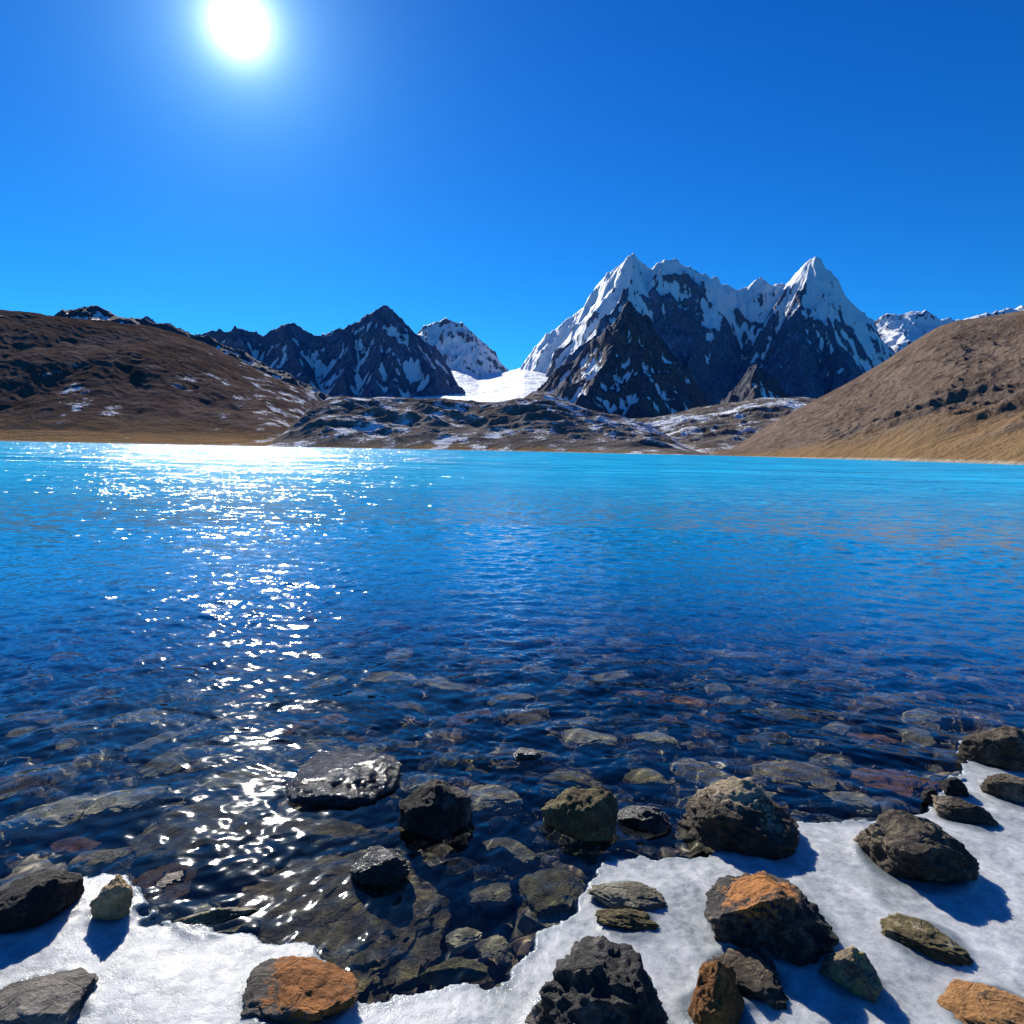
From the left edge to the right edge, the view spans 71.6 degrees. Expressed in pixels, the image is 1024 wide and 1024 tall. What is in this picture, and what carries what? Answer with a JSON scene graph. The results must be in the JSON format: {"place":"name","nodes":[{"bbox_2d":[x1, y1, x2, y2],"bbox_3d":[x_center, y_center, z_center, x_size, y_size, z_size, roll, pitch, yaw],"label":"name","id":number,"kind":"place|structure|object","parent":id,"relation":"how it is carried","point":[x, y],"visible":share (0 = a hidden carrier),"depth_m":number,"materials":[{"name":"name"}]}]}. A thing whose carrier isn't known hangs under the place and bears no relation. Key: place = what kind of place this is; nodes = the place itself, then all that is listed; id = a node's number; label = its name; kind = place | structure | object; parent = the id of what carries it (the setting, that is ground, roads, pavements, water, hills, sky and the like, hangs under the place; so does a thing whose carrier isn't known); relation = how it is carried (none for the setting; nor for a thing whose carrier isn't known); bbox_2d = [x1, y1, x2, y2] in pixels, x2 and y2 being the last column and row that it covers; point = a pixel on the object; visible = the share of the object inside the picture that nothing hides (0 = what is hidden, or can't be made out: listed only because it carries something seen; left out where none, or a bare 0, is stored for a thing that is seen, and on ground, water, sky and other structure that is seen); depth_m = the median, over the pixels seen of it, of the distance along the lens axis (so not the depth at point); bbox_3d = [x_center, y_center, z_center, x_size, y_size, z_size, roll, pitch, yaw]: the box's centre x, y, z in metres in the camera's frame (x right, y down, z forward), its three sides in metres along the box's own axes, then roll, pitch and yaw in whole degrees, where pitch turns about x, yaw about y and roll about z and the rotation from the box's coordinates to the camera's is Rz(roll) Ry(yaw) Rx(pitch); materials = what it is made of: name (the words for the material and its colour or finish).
{"place":"outdoors","nodes":[
{"label":"outdoors","id":0,"kind":"place"},
{"bbox_2d":[54,305,191,336],"bbox_3d":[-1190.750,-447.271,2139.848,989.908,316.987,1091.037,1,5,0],"label":"mountain","id":1,"kind":"structure","parent":0,"point":[93,312],"depth_m":2035.29,"materials":[{"name":"grey stone"}]},
{"bbox_2d":[0,310,322,445],"bbox_3d":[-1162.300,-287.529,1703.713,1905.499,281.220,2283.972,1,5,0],"label":"brown hill","id":2,"kind":"structure","parent":0,"point":[68,380],"depth_m":1059.26,"materials":[{"name":"brown soil"}]},
{"bbox_2d":[189,335,329,400],"bbox_3d":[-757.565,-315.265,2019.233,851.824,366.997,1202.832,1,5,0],"label":"ridge","id":3,"kind":"structure","parent":0,"point":[247,358],"depth_m":1978.95,"materials":[{"name":"grey stone"}]},
{"bbox_2d":[144,305,465,397],"bbox_3d":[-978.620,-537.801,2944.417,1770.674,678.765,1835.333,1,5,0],"label":"dark mountain","id":4,"kind":"structure","parent":0,"point":[384,351],"depth_m":2896.29,"materials":[{"name":"grey stone"}]},
{"bbox_2d":[321,318,508,374],"bbox_3d":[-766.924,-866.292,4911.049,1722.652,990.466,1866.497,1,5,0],"label":"snow peak","id":5,"kind":"structure","parent":0,"point":[461,346],"depth_m":4839.83,"materials":[{"name":"white snow"}]},
{"bbox_2d":[413,368,547,401],"bbox_3d":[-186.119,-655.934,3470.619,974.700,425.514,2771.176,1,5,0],"label":"glacier","id":6,"kind":"object","parent":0,"point":[503,385],"visible":0.51,"depth_m":3534.28,"materials":[{"name":"white snow"}]},
{"bbox_2d":[267,396,709,454],"bbox_3d":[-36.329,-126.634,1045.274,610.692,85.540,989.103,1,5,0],"label":"moraine","id":7,"kind":"structure","parent":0,"point":[532,424],"depth_m":795.50,"materials":[{"name":"grey stone"}]},
{"bbox_2d":[0,441,1023,1003],"bbox_3d":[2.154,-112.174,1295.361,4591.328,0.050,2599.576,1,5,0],"label":"water","id":8,"kind":"structure","parent":0,"point":[206,651],"depth_m":5.80,"materials":[{"name":"blue liquid"}]},
{"bbox_2d":[156,870,183,886],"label":"rock","id":9,"kind":"object","parent":8,"relation":"in","point":[169,878],"visible":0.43,"depth_m":2.78,"materials":[{"name":"stone"}]},
{"bbox_2d":[285,749,401,806],"bbox_3d":[-0.863,1.351,3.675,0.587,0.161,0.661,0,5,-13],"label":"rock","id":10,"kind":"object","parent":8,"relation":"in","point":[348,778],"visible":0.95,"depth_m":3.53,"materials":[{"name":"stone"}]},
{"bbox_2d":[350,845,410,886],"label":"rock","id":11,"kind":"object","parent":8,"relation":"on","point":[376,866],"visible":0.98,"depth_m":2.79,"materials":[{"name":"stone"}]},
{"bbox_2d":[399,777,472,838],"bbox_3d":[-0.346,1.363,3.240,0.340,0.287,0.306,1,5,-6],"label":"boulder","id":12,"kind":"object","parent":8,"relation":"in","point":[434,808],"visible":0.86,"depth_m":3.16,"materials":[{"name":"stone"}]},
{"bbox_2d":[0,740,1023,1023],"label":"ice","id":13,"kind":"structure","parent":8,"relation":"on","point":[176,972],"depth_m":2.40,"materials":[{"name":"white ice"}]},
{"bbox_2d":[0,869,84,933],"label":"boulder","id":14,"kind":"object","parent":13,"relation":"on","point":[33,900],"visible":0.92,"depth_m":2.49,"materials":[{"name":"stone"}]},
{"bbox_2d":[0,967,98,1023],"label":"boulder","id":15,"kind":"object","parent":13,"relation":"on","point":[56,998],"visible":1,"depth_m":2.08,"materials":[{"name":"stone"}]},
{"bbox_2d":[89,874,133,920],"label":"rock","id":16,"kind":"object","parent":13,"relation":"on","point":[112,901],"visible":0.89,"depth_m":2.51,"materials":[{"name":"stone"}]},
{"bbox_2d":[171,907,258,925],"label":"rock","id":17,"kind":"object","parent":13,"relation":"on","point":[215,915],"visible":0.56,"depth_m":2.55,"materials":[{"name":"stone"}]},
{"bbox_2d":[240,955,359,1023],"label":"rock","id":18,"kind":"object","parent":13,"relation":"on","point":[292,989],"visible":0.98,"depth_m":2.15,"materials":[{"name":"stone"}]},
{"bbox_2d":[525,935,668,1023],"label":"boulder","id":19,"kind":"object","parent":13,"relation":"on","point":[602,979],"visible":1,"depth_m":2.04,"materials":[{"name":"stone"}]},
{"bbox_2d":[587,881,666,910],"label":"rock","id":20,"kind":"object","parent":13,"relation":"on","point":[636,895],"visible":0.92,"depth_m":2.65,"materials":[{"name":"stone"}]},
{"bbox_2d":[595,908,659,929],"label":"rock","id":21,"kind":"object","parent":13,"relation":"on","point":[627,918],"visible":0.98,"depth_m":2.53,"materials":[{"name":"stone"}]},
{"bbox_2d":[687,960,744,1023],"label":"rock","id":22,"kind":"object","parent":13,"relation":"on","point":[717,997],"visible":0.98,"depth_m":2.09,"materials":[{"name":"stone"}]},
{"bbox_2d":[677,776,799,860],"bbox_3d":[1.016,1.370,3.202,0.519,0.305,0.468,3,5,19],"label":"boulder","id":23,"kind":"object","parent":13,"relation":"on","point":[747,816],"visible":0.96,"depth_m":3.07,"materials":[{"name":"stone"}]},
{"bbox_2d":[707,948,788,1009],"bbox_3d":[0.742,1.488,2.279,0.270,0.072,0.216,3,5,20],"label":"rock","id":24,"kind":"object","parent":13,"relation":"on","point":[757,976],"visible":0.76,"depth_m":2.24,"materials":[{"name":"stone"}]},
{"bbox_2d":[704,871,838,966],"bbox_3d":[0.924,1.427,2.555,0.455,0.292,0.432,3,5,22],"label":"boulder","id":25,"kind":"object","parent":13,"relation":"on","point":[768,914],"visible":0.88,"depth_m":2.41,"materials":[{"name":"stone"}]},
{"bbox_2d":[819,946,882,1002],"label":"rock","id":26,"kind":"object","parent":13,"relation":"on","point":[852,970],"visible":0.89,"depth_m":2.24,"materials":[{"name":"stone"}]},
{"bbox_2d":[853,809,979,883],"bbox_3d":[1.685,1.408,2.972,0.396,0.274,0.397,1,5,-5],"label":"boulder","id":27,"kind":"object","parent":13,"relation":"on","point":[901,843],"visible":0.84,"depth_m":2.86,"materials":[{"name":"stone"}]},
{"bbox_2d":[880,912,972,966],"bbox_3d":[1.437,1.485,2.471,0.287,0.067,0.187,4,6,32],"label":"rock","id":28,"kind":"object","parent":13,"relation":"on","point":[928,939],"visible":0.97,"depth_m":2.44,"materials":[{"name":"stone"}]},
{"bbox_2d":[921,788,937,804],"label":"rock","id":29,"kind":"object","parent":13,"relation":"on","point":[926,797],"visible":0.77,"depth_m":3.48,"materials":[{"name":"stone"}]},
{"bbox_2d":[938,777,968,796],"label":"rock","id":30,"kind":"object","parent":13,"relation":"on","point":[954,786],"visible":0.88,"depth_m":3.56,"materials":[{"name":"stone"}]},
{"bbox_2d":[931,795,998,826],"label":"rock","id":31,"kind":"object","parent":13,"relation":"on","point":[956,809],"visible":0.92,"depth_m":3.31,"materials":[{"name":"stone"}]},
{"bbox_2d":[937,979,1023,1023],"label":"rock","id":32,"kind":"object","parent":13,"relation":"on","point":[966,1002],"visible":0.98,"depth_m":2.15,"materials":[{"name":"stone"}]},
{"bbox_2d":[956,725,1023,771],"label":"boulder","id":33,"kind":"object","parent":13,"relation":"on","point":[1001,747],"visible":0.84,"depth_m":3.92,"materials":[{"name":"stone"}]},
{"bbox_2d":[979,773,1023,803],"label":"rock","id":34,"kind":"object","parent":13,"relation":"on","point":[1005,786],"visible":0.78,"depth_m":3.52,"materials":[{"name":"stone"}]},
{"bbox_2d":[513,747,541,758],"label":"rock","id":35,"kind":"object","parent":8,"relation":"on","point":[524,753],"visible":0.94,"depth_m":3.93,"materials":[{"name":"stone"}]},
{"bbox_2d":[541,786,618,840],"bbox_3d":[0.306,1.386,3.236,0.348,0.233,0.256,3,6,24],"label":"rock","id":36,"kind":"object","parent":8,"relation":"in","point":[590,814],"visible":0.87,"depth_m":3.17,"materials":[{"name":"stone"}]},
{"bbox_2d":[617,805,671,832],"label":"rock","id":37,"kind":"object","parent":8,"relation":"on","point":[652,819],"visible":0.94,"depth_m":3.23,"materials":[{"name":"stone"}]},
{"bbox_2d":[0,0,1023,370],"label":"sky","id":38,"kind":"structure","parent":0,"point":[197,167],"materials":[{"name":"blue"}]},
{"bbox_2d":[536,301,789,418],"bbox_3d":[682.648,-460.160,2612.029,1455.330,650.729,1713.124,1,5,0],"label":"rock pyramid","id":39,"kind":"object","parent":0,"point":[627,364],"visible":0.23,"depth_m":2540.27,"materials":[{"name":"grey stone"}]},
{"bbox_2d":[524,391,815,454],"bbox_3d":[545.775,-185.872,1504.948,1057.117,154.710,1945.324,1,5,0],"label":"moraine","id":40,"kind":"structure","parent":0,"point":[715,429],"depth_m":1048.55,"materials":[{"name":"grey stone"}]},
{"bbox_2d":[520,253,895,404],"bbox_3d":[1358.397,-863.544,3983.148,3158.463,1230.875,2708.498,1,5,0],"label":"snow massif","id":41,"kind":"structure","parent":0,"point":[809,329],"depth_m":3760.87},
{"bbox_2d":[716,311,1023,464],"bbox_3d":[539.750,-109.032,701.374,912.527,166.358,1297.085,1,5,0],"label":"gravel hill","id":42,"kind":"structure","parent":0,"point":[952,392],"depth_m":470.31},
{"bbox_2d":[875,306,1023,352],"bbox_3d":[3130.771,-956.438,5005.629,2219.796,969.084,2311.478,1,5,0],"label":"snow range","id":43,"kind":"structure","parent":0,"point":[897,333],"depth_m":5001.97,"materials":[{"name":"white snow"}]}
]}

